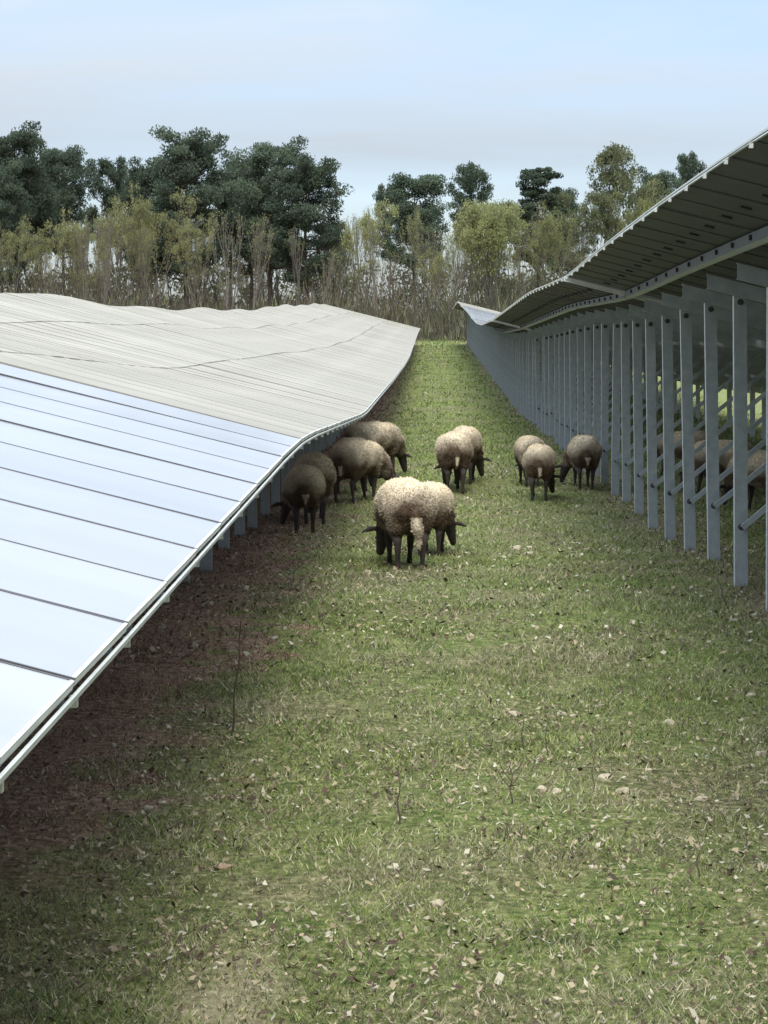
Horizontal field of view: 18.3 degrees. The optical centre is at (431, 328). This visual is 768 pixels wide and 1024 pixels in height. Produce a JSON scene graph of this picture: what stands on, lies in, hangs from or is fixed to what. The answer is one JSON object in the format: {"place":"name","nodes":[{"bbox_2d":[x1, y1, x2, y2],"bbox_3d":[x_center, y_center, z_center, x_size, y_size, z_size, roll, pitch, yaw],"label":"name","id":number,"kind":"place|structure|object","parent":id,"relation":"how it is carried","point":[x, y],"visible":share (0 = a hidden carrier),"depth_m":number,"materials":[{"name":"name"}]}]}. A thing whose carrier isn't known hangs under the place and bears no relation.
{"place":"outdoors","nodes":[
{"label":"outdoors","id":0,"kind":"place"},
{"bbox_2d":[0,331,767,1023],"bbox_3d":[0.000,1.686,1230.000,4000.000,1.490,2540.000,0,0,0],"label":"ground","id":1,"kind":"structure","parent":0,"point":[18,847],"depth_m":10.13,"materials":[{"name":"green plant"}]},
{"bbox_2d":[0,215,33,292],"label":"leafing tree","id":2,"kind":"object","parent":1,"relation":"on","point":[23,239],"visible":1,"depth_m":190.69,"materials":[{"name":"green plant"}]},
{"bbox_2d":[0,159,37,292],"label":"pine tree","id":3,"kind":"object","parent":1,"relation":"on","point":[10,188],"visible":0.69,"depth_m":198.31,"materials":[{"name":"green plant"}]},
{"bbox_2d":[0,120,68,292],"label":"pine tree","id":4,"kind":"object","parent":1,"relation":"on","point":[28,142],"visible":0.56,"depth_m":203.85,"materials":[{"name":"green plant"}]},
{"bbox_2d":[20,221,65,293],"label":"leafing tree","id":5,"kind":"object","parent":1,"relation":"on","point":[37,257],"visible":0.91,"depth_m":196.25,"materials":[{"name":"green plant"}]},
{"bbox_2d":[40,253,65,294],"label":"bare tree","id":6,"kind":"object","parent":1,"relation":"on","point":[50,273],"visible":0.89,"depth_m":187.35,"materials":[{"name":"plant"}]},
{"bbox_2d":[30,145,106,295],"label":"pine tree","id":7,"kind":"object","parent":1,"relation":"on","point":[68,161],"visible":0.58,"depth_m":213.00,"materials":[{"name":"green plant"}]},
{"bbox_2d":[64,274,93,298],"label":"bare tree","id":8,"kind":"object","parent":1,"relation":"on","point":[69,282],"visible":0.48,"depth_m":208.78,"materials":[{"name":"plant"}]},
{"bbox_2d":[69,218,89,298],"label":"bare tree","id":9,"kind":"object","parent":1,"relation":"on","point":[83,239],"visible":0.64,"depth_m":191.75,"materials":[{"name":"plant"}]},
{"bbox_2d":[75,216,91,299],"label":"bare tree","id":10,"kind":"object","parent":1,"relation":"on","point":[86,240],"visible":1,"depth_m":187.67,"materials":[{"name":"brown plant"}]},
{"bbox_2d":[42,207,126,300],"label":"leafing tree","id":11,"kind":"object","parent":1,"relation":"on","point":[67,229],"visible":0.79,"depth_m":192.59,"materials":[{"name":"green plant"}]},
{"bbox_2d":[76,156,128,299],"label":"pine tree","id":12,"kind":"object","parent":1,"relation":"on","point":[107,168],"visible":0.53,"depth_m":229.03,"materials":[{"name":"green plant"}]},
{"bbox_2d":[93,205,116,304],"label":"bare tree","id":13,"kind":"object","parent":1,"relation":"on","point":[107,230],"visible":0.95,"depth_m":190.12,"materials":[{"name":"brown plant"}]},
{"bbox_2d":[97,247,113,304],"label":"bare tree","id":14,"kind":"object","parent":1,"relation":"on","point":[105,266],"visible":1,"depth_m":187.98,"materials":[{"name":"brown plant"}]},
{"bbox_2d":[97,226,132,305],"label":"bare tree","id":15,"kind":"object","parent":1,"relation":"on","point":[119,268],"visible":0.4,"depth_m":204.47,"materials":[{"name":"brown plant"}]},
{"bbox_2d":[108,199,156,305],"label":"leafing tree","id":16,"kind":"object","parent":1,"relation":"on","point":[128,240],"visible":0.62,"depth_m":198.55,"materials":[{"name":"green plant"}]},
{"bbox_2d":[113,173,156,298],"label":"pine tree","id":17,"kind":"object","parent":1,"relation":"on","point":[125,256],"visible":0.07,"depth_m":225.67,"materials":[{"name":"green plant"}]},
{"bbox_2d":[133,256,154,305],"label":"bare tree","id":18,"kind":"object","parent":1,"relation":"on","point":[139,273],"visible":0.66,"depth_m":197.16,"materials":[{"name":"plant"}]},
{"bbox_2d":[137,220,153,305],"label":"bare tree","id":19,"kind":"object","parent":1,"relation":"on","point":[146,245],"visible":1,"depth_m":191.28,"materials":[{"name":"plant"}]},
{"bbox_2d":[117,156,183,303],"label":"pine tree","id":20,"kind":"object","parent":1,"relation":"on","point":[135,173],"visible":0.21,"depth_m":217.75,"materials":[{"name":"green plant"}]},
{"bbox_2d":[0,363,303,792],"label":"solar table","id":21,"kind":"object","parent":1,"relation":"on","point":[118,510],"visible":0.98,"depth_m":8.62,"materials":[{"name":"blue glass"}]},
{"bbox_2d":[109,181,203,307],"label":"leafing tree","id":22,"kind":"object","parent":1,"relation":"on","point":[144,207],"visible":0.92,"depth_m":194.55,"materials":[{"name":"green plant"}]},
{"bbox_2d":[133,124,242,308],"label":"pine tree","id":23,"kind":"object","parent":1,"relation":"on","point":[189,169],"visible":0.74,"depth_m":204.39,"materials":[{"name":"green plant"}]},
{"bbox_2d":[170,212,218,307],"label":"leafing tree","id":24,"kind":"object","parent":1,"relation":"on","point":[189,257],"visible":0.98,"depth_m":193.37,"materials":[{"name":"green plant"}]},
{"bbox_2d":[0,292,389,633],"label":"solar table","id":25,"kind":"object","parent":1,"relation":"on","point":[308,403],"visible":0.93,"depth_m":28.63,"materials":[{"name":"grey glass"}]},
{"bbox_2d":[201,260,222,307],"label":"bare tree","id":26,"kind":"object","parent":1,"relation":"on","point":[212,273],"visible":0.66,"depth_m":213.00,"materials":[{"name":"brown plant"}]},
{"bbox_2d":[203,168,247,308],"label":"pine tree","id":27,"kind":"object","parent":1,"relation":"on","point":[221,206],"visible":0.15,"depth_m":214.85,"materials":[{"name":"green plant"}]},
{"bbox_2d":[208,207,244,309],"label":"bare tree","id":28,"kind":"object","parent":1,"relation":"on","point":[217,265],"visible":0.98,"depth_m":187.31,"materials":[{"name":"brown plant"}]},
{"bbox_2d":[50,294,406,445],"bbox_3d":[-4.094,1.009,61.401,6.601,3.388,31.062,0,0,0],"label":"solar table","id":29,"kind":"object","parent":1,"relation":"on","point":[295,345],"visible":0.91,"depth_m":58.49,"materials":[{"name":"grey glass"}]},
{"bbox_2d":[215,258,244,309],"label":"bare tree","id":30,"kind":"object","parent":1,"relation":"on","point":[233,271],"visible":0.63,"depth_m":192.39,"materials":[{"name":"brown plant"}]},
{"bbox_2d":[231,621,244,735],"bbox_3d":[-0.942,1.705,11.609,0.073,0.573,0.022,0,0,-5],"label":"dry stalk","id":31,"kind":"object","parent":1,"relation":"on","point":[233,724],"visible":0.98,"depth_m":11.60,"materials":[{"name":"brown plant"}]},
{"bbox_2d":[214,149,286,309],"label":"pine tree","id":32,"kind":"object","parent":1,"relation":"on","point":[229,196],"visible":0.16,"depth_m":211.21,"materials":[{"name":"green plant"}]},
{"bbox_2d":[243,213,277,309],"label":"bare tree","id":33,"kind":"object","parent":1,"relation":"on","point":[257,279],"visible":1,"depth_m":191.26,"materials":[{"name":"brown plant"}]},
{"bbox_2d":[250,222,272,308],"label":"bare tree","id":34,"kind":"object","parent":1,"relation":"on","point":[258,296],"visible":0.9,"depth_m":192.30,"materials":[{"name":"brown plant"}]},
{"bbox_2d":[248,244,275,307],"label":"bare tree","id":35,"kind":"object","parent":1,"relation":"on","point":[264,276],"visible":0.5,"depth_m":202.50,"materials":[{"name":"brown plant"}]},
{"bbox_2d":[223,134,314,305],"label":"pine tree","id":36,"kind":"object","parent":1,"relation":"on","point":[263,160],"visible":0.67,"depth_m":202.03,"materials":[{"name":"green plant"}]},
{"bbox_2d":[0,262,560,340],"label":"undergrowth","id":37,"kind":"object","parent":1,"relation":"on","point":[407,316],"visible":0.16,"depth_m":192.82,"materials":[{"name":"brown plant"}]},
{"bbox_2d":[4,250,580,337],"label":"wood","id":38,"kind":"object","parent":1,"relation":"on","point":[123,267],"visible":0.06,"depth_m":250.16,"materials":[{"name":"brown plant"}]},
{"bbox_2d":[287,224,304,305],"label":"bare tree","id":39,"kind":"object","parent":1,"relation":"on","point":[293,261],"visible":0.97,"depth_m":192.31,"materials":[{"name":"brown plant"}]},
{"bbox_2d":[271,464,325,532],"bbox_3d":[-1.405,1.825,25.809,0.523,0.750,1.225,0,0,-13],"label":"sheep","id":40,"kind":"object","parent":1,"relation":"on","point":[304,485],"visible":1,"depth_m":25.33},
{"bbox_2d":[256,151,354,304],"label":"pine tree","id":41,"kind":"object","parent":1,"relation":"on","point":[305,214],"visible":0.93,"depth_m":198.69,"materials":[{"name":"green plant"}]},
{"bbox_2d":[204,307,413,361],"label":"solar table","id":42,"kind":"object","parent":1,"relation":"on","point":[365,340],"visible":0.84,"depth_m":91.31,"materials":[{"name":"grey glass"}]},
{"bbox_2d":[294,451,336,524],"bbox_3d":[-1.385,1.850,28.131,0.532,0.844,1.401,0,0,-4],"label":"sheep","id":43,"kind":"object","parent":1,"relation":"on","point":[323,463],"visible":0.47,"depth_m":27.58},
{"bbox_2d":[313,252,341,304],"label":"bare tree","id":44,"kind":"object","parent":1,"relation":"on","point":[331,260],"visible":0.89,"depth_m":190.36,"materials":[{"name":"brown plant"}]},
{"bbox_2d":[322,220,356,296],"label":"leafing tree","id":45,"kind":"object","parent":1,"relation":"on","point":[340,223],"visible":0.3,"depth_m":202.59,"materials":[{"name":"green plant"}]},
{"bbox_2d":[330,243,353,305],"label":"bare tree","id":46,"kind":"object","parent":1,"relation":"on","point":[344,265],"visible":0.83,"depth_m":195.46,"materials":[{"name":"brown plant"}]},
{"bbox_2d":[268,304,417,343],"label":"solar table","id":47,"kind":"object","parent":1,"relation":"on","point":[364,325],"visible":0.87,"depth_m":118.81,"materials":[{"name":"grey glass"}]},
{"bbox_2d":[332,267,365,308],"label":"bare tree","id":48,"kind":"object","parent":1,"relation":"on","point":[351,281],"visible":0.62,"depth_m":203.90,"materials":[{"name":"brown plant"}]},
{"bbox_2d":[337,213,363,311],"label":"bare tree","id":49,"kind":"object","parent":1,"relation":"on","point":[358,238],"visible":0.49,"depth_m":212.01,"materials":[{"name":"brown plant"}]},
{"bbox_2d":[332,437,371,492],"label":"sheep","id":50,"kind":"object","parent":1,"relation":"on","point":[368,478],"visible":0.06,"depth_m":32.45},
{"bbox_2d":[350,207,367,304],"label":"bare tree","id":51,"kind":"object","parent":1,"relation":"on","point":[359,231],"visible":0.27,"depth_m":215.07,"materials":[{"name":"brown plant"}]},
{"bbox_2d":[307,303,419,331],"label":"solar table","id":52,"kind":"object","parent":1,"relation":"on","point":[361,316],"visible":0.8,"depth_m":147.82,"materials":[{"name":"grey glass"}]},
{"bbox_2d":[329,439,399,503],"bbox_3d":[-0.883,1.804,30.504,0.541,0.808,1.323,0,0,30],"label":"sheep","id":53,"kind":"object","parent":1,"relation":"on","point":[354,461],"visible":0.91,"depth_m":30.09},
{"bbox_2d":[339,198,399,313],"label":"leafing tree","id":54,"kind":"object","parent":1,"relation":"on","point":[360,223],"visible":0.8,"depth_m":191.97,"materials":[{"name":"green plant"}]},
{"bbox_2d":[363,204,387,316],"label":"tree","id":55,"kind":"object","parent":1,"relation":"on","point":[370,239],"visible":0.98,"depth_m":187.79,"materials":[{"name":"brown plant"}]},
{"bbox_2d":[366,253,385,315],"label":"bare tree","id":56,"kind":"object","parent":1,"relation":"on","point":[370,264],"visible":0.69,"depth_m":190.79,"materials":[{"name":"grey plant"}]},
{"bbox_2d":[342,421,412,474],"bbox_3d":[-0.811,1.812,36.050,0.551,0.874,1.452,0,0,38],"label":"sheep","id":57,"kind":"object","parent":1,"relation":"on","point":[388,437],"visible":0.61,"depth_m":35.91},
{"bbox_2d":[0,484,767,1023],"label":"leaf litter","id":58,"kind":"object","parent":1,"relation":"on","point":[396,868],"visible":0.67,"depth_m":9.70,"materials":[{"name":"brown plant"}]},
{"bbox_2d":[372,183,407,312],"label":"pine tree","id":59,"kind":"object","parent":1,"relation":"on","point":[380,195],"visible":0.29,"depth_m":221.73,"materials":[{"name":"green plant"}]},
{"bbox_2d":[379,247,403,322],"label":"bare tree","id":60,"kind":"object","parent":1,"relation":"on","point":[391,272],"visible":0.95,"depth_m":192.43,"materials":[{"name":"grey plant"}]},
{"bbox_2d":[361,476,438,570],"bbox_3d":[-0.271,1.690,20.985,0.578,0.804,1.359,0,0,-8],"label":"sheep","id":61,"kind":"object","parent":1,"relation":"on","point":[407,506],"visible":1,"depth_m":20.50},
{"bbox_2d":[368,172,453,338],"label":"pine tree","id":62,"kind":"object","parent":1,"relation":"on","point":[420,188],"visible":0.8,"depth_m":204.26,"materials":[{"name":"green plant"}]},
{"bbox_2d":[398,209,423,340],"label":"bare tree","id":63,"kind":"object","parent":1,"relation":"on","point":[417,234],"visible":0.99,"depth_m":189.09,"materials":[{"name":"brown plant"}]},
{"bbox_2d":[412,228,437,339],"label":"bare tree","id":64,"kind":"object","parent":1,"relation":"on","point":[423,250],"visible":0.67,"depth_m":199.18,"materials":[{"name":"brown plant"}]},
{"bbox_2d":[415,245,453,339],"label":"leafing tree","id":65,"kind":"object","parent":1,"relation":"on","point":[434,264],"visible":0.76,"depth_m":195.67,"materials":[{"name":"green plant"}]},
{"bbox_2d":[426,223,443,339],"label":"bare tree","id":66,"kind":"object","parent":1,"relation":"on","point":[437,271],"visible":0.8,"depth_m":197.37,"materials":[{"name":"brown plant"}]},
{"bbox_2d":[418,480,466,556],"bbox_3d":[0.024,1.767,22.391,0.470,0.701,1.148,0,0,10],"label":"sheep","id":67,"kind":"object","parent":1,"relation":"on","point":[445,518],"visible":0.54,"depth_m":21.99},
{"bbox_2d":[429,233,461,302],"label":"leafing tree","id":68,"kind":"object","parent":1,"relation":"on","point":[451,245],"visible":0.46,"depth_m":214.61,"materials":[{"name":"green plant"}]},
{"bbox_2d":[434,252,460,340],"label":"bare tree","id":69,"kind":"object","parent":1,"relation":"on","point":[450,274],"visible":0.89,"depth_m":192.66,"materials":[{"name":"grey plant"}]},
{"bbox_2d":[434,431,473,493],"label":"sheep","id":70,"kind":"object","parent":1,"relation":"on","point":[454,450],"visible":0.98,"depth_m":32.86},
{"bbox_2d":[449,244,467,339],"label":"bare tree","id":71,"kind":"object","parent":1,"relation":"on","point":[464,262],"visible":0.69,"depth_m":200.19,"materials":[{"name":"grey plant"}]},
{"bbox_2d":[445,161,494,301],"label":"pine tree","id":72,"kind":"object","parent":1,"relation":"on","point":[473,175],"visible":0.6,"depth_m":227.12,"materials":[{"name":"green plant"}]},
{"bbox_2d":[453,204,486,338],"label":"leafing tree","id":73,"kind":"object","parent":1,"relation":"on","point":[468,256],"visible":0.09,"depth_m":205.18,"materials":[{"name":"green plant"}]},
{"bbox_2d":[453,425,491,483],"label":"sheep","id":74,"kind":"object","parent":1,"relation":"on","point":[473,434],"visible":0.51,"depth_m":34.25},
{"bbox_2d":[459,302,500,361],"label":"solar table","id":75,"kind":"object","parent":1,"relation":"on","point":[478,340],"visible":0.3,"depth_m":125.63,"materials":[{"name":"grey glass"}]},
{"bbox_2d":[443,198,530,310],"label":"leafing tree","id":76,"kind":"object","parent":1,"relation":"on","point":[492,228],"visible":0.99,"depth_m":188.56,"materials":[{"name":"green plant"}]},
{"bbox_2d":[453,302,541,353],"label":"solar table","id":77,"kind":"object","parent":1,"relation":"on","point":[470,332],"visible":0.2,"depth_m":150.08,"materials":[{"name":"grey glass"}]},
{"bbox_2d":[484,200,520,304],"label":"leafing tree","id":78,"kind":"object","parent":1,"relation":"on","point":[501,204],"visible":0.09,"depth_m":209.34,"materials":[{"name":"green plant"}]},
{"bbox_2d":[513,212,529,297],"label":"bare tree","id":79,"kind":"object","parent":1,"relation":"on","point":[520,247],"visible":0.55,"depth_m":191.94,"materials":[{"name":"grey plant"}]},
{"bbox_2d":[503,222,546,296],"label":"leafing tree","id":80,"kind":"object","parent":1,"relation":"on","point":[514,256],"visible":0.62,"depth_m":200.78,"materials":[{"name":"green plant"}]},
{"bbox_2d":[512,269,544,294],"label":"bare tree","id":81,"kind":"object","parent":1,"relation":"on","point":[523,282],"visible":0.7,"depth_m":202.31,"materials":[{"name":"grey plant"}]},
{"bbox_2d":[513,435,544,486],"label":"sheep","id":82,"kind":"object","parent":1,"relation":"on","point":[523,443],"visible":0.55,"depth_m":33.88},
{"bbox_2d":[528,212,545,286],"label":"bare tree","id":83,"kind":"object","parent":1,"relation":"on","point":[532,222],"visible":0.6,"depth_m":200.16,"materials":[{"name":"brown plant"}]},
{"bbox_2d":[462,305,612,385],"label":"solar table","id":84,"kind":"object","parent":1,"relation":"on","point":[489,348],"visible":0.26,"depth_m":99.69,"materials":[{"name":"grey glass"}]},
{"bbox_2d":[521,443,562,500],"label":"sheep","id":85,"kind":"object","parent":1,"relation":"on","point":[538,461],"visible":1,"depth_m":31.11},
{"bbox_2d":[508,166,580,287],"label":"pine tree","id":86,"kind":"object","parent":1,"relation":"on","point":[538,177],"visible":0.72,"depth_m":203.44,"materials":[{"name":"green plant"}]},
{"bbox_2d":[520,201,576,284],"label":"leafing tree","id":87,"kind":"object","parent":1,"relation":"on","point":[550,237],"visible":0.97,"depth_m":194.75,"materials":[{"name":"green plant"}]},
{"bbox_2d":[528,190,590,279],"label":"leafing tree","id":88,"kind":"object","parent":1,"relation":"on","point":[565,199],"visible":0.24,"depth_m":212.08,"materials":[{"name":"green plant"}]},
{"bbox_2d":[536,188,591,277],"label":"pine tree","id":89,"kind":"object","parent":1,"relation":"on","point":[572,203],"visible":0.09,"depth_m":224.99,"materials":[{"name":"green plant"}]},
{"bbox_2d":[551,238,580,277],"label":"bare tree","id":90,"kind":"object","parent":1,"relation":"on","point":[566,265],"visible":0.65,"depth_m":200.58,"materials":[{"name":"brown plant"}]},
{"bbox_2d":[565,220,591,265],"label":"bare tree","id":91,"kind":"object","parent":1,"relation":"on","point":[585,246],"visible":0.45,"depth_m":204.39,"materials":[{"name":"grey plant"}]},
{"bbox_2d":[555,434,602,489],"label":"sheep","id":92,"kind":"object","parent":1,"relation":"on","point":[583,451],"visible":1,"depth_m":33.00},
{"bbox_2d":[572,210,589,262],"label":"bare tree","id":93,"kind":"object","parent":1,"relation":"on","point":[582,238],"visible":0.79,"depth_m":200.51,"materials":[{"name":"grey plant"}]},
{"bbox_2d":[577,190,621,253],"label":"leafing tree","id":94,"kind":"object","parent":1,"relation":"on","point":[596,215],"visible":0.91,"depth_m":198.45,"materials":[{"name":"green plant"}]},
{"bbox_2d":[471,317,749,424],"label":"solar table","id":95,"kind":"object","parent":1,"relation":"on","point":[516,365],"visible":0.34,"depth_m":65.29,"materials":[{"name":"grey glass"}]},
{"bbox_2d":[586,141,670,243],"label":"leafing tree","id":96,"kind":"object","parent":1,"relation":"on","point":[614,154],"visible":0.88,"depth_m":202.29,"materials":[{"name":"green plant"}]},
{"bbox_2d":[493,276,765,528],"bbox_3d":[4.751,1.022,41.579,6.634,3.224,31.068,0,0,0],"label":"solar table","id":97,"kind":"object","parent":1,"relation":"on","point":[564,317],"visible":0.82,"depth_m":34.23,"materials":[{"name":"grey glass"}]},
{"bbox_2d":[602,178,666,234],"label":"leafing tree","id":98,"kind":"object","parent":1,"relation":"on","point":[644,205],"visible":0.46,"depth_m":199.05,"materials":[{"name":"green plant"}]},
{"bbox_2d":[610,185,660,232],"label":"leafing tree","id":99,"kind":"object","parent":1,"relation":"on","point":[636,193],"visible":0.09,"depth_m":212.38,"materials":[{"name":"green plant"}]},
{"bbox_2d":[636,165,685,203],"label":"pine tree","id":100,"kind":"object","parent":1,"relation":"on","point":[664,177],"visible":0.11,"depth_m":221.57,"materials":[{"name":"green plant"}]},
{"bbox_2d":[565,127,767,610],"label":"solar table","id":101,"kind":"object","parent":1,"relation":"on","point":[694,250],"visible":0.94,"depth_m":19.20,"materials":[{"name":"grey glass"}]},
{"bbox_2d":[657,430,705,476],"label":"sheep","id":102,"kind":"object","parent":1,"relation":"on","point":[699,435],"visible":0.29,"depth_m":35.90},
{"bbox_2d":[670,150,706,188],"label":"pine tree","id":103,"kind":"object","parent":1,"relation":"on","point":[688,169],"visible":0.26,"depth_m":225.15,"materials":[{"name":"green plant"}]},
{"bbox_2d":[678,439,753,493],"bbox_3d":[3.886,1.879,32.572,1.273,0.764,0.474,0,0,40],"label":"sheep","id":104,"kind":"object","parent":1,"relation":"on","point":[700,458],"visible":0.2,"depth_m":32.48},
{"bbox_2d":[719,450,765,509],"bbox_3d":[3.952,1.843,29.105,0.484,0.767,1.274,0,0,-30],"label":"sheep","id":105,"kind":"object","parent":1,"relation":"on","point":[756,460],"visible":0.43,"depth_m":28.91},
{"bbox_2d":[0,0,767,326],"label":"sky","id":106,"kind":"structure","parent":0,"point":[381,89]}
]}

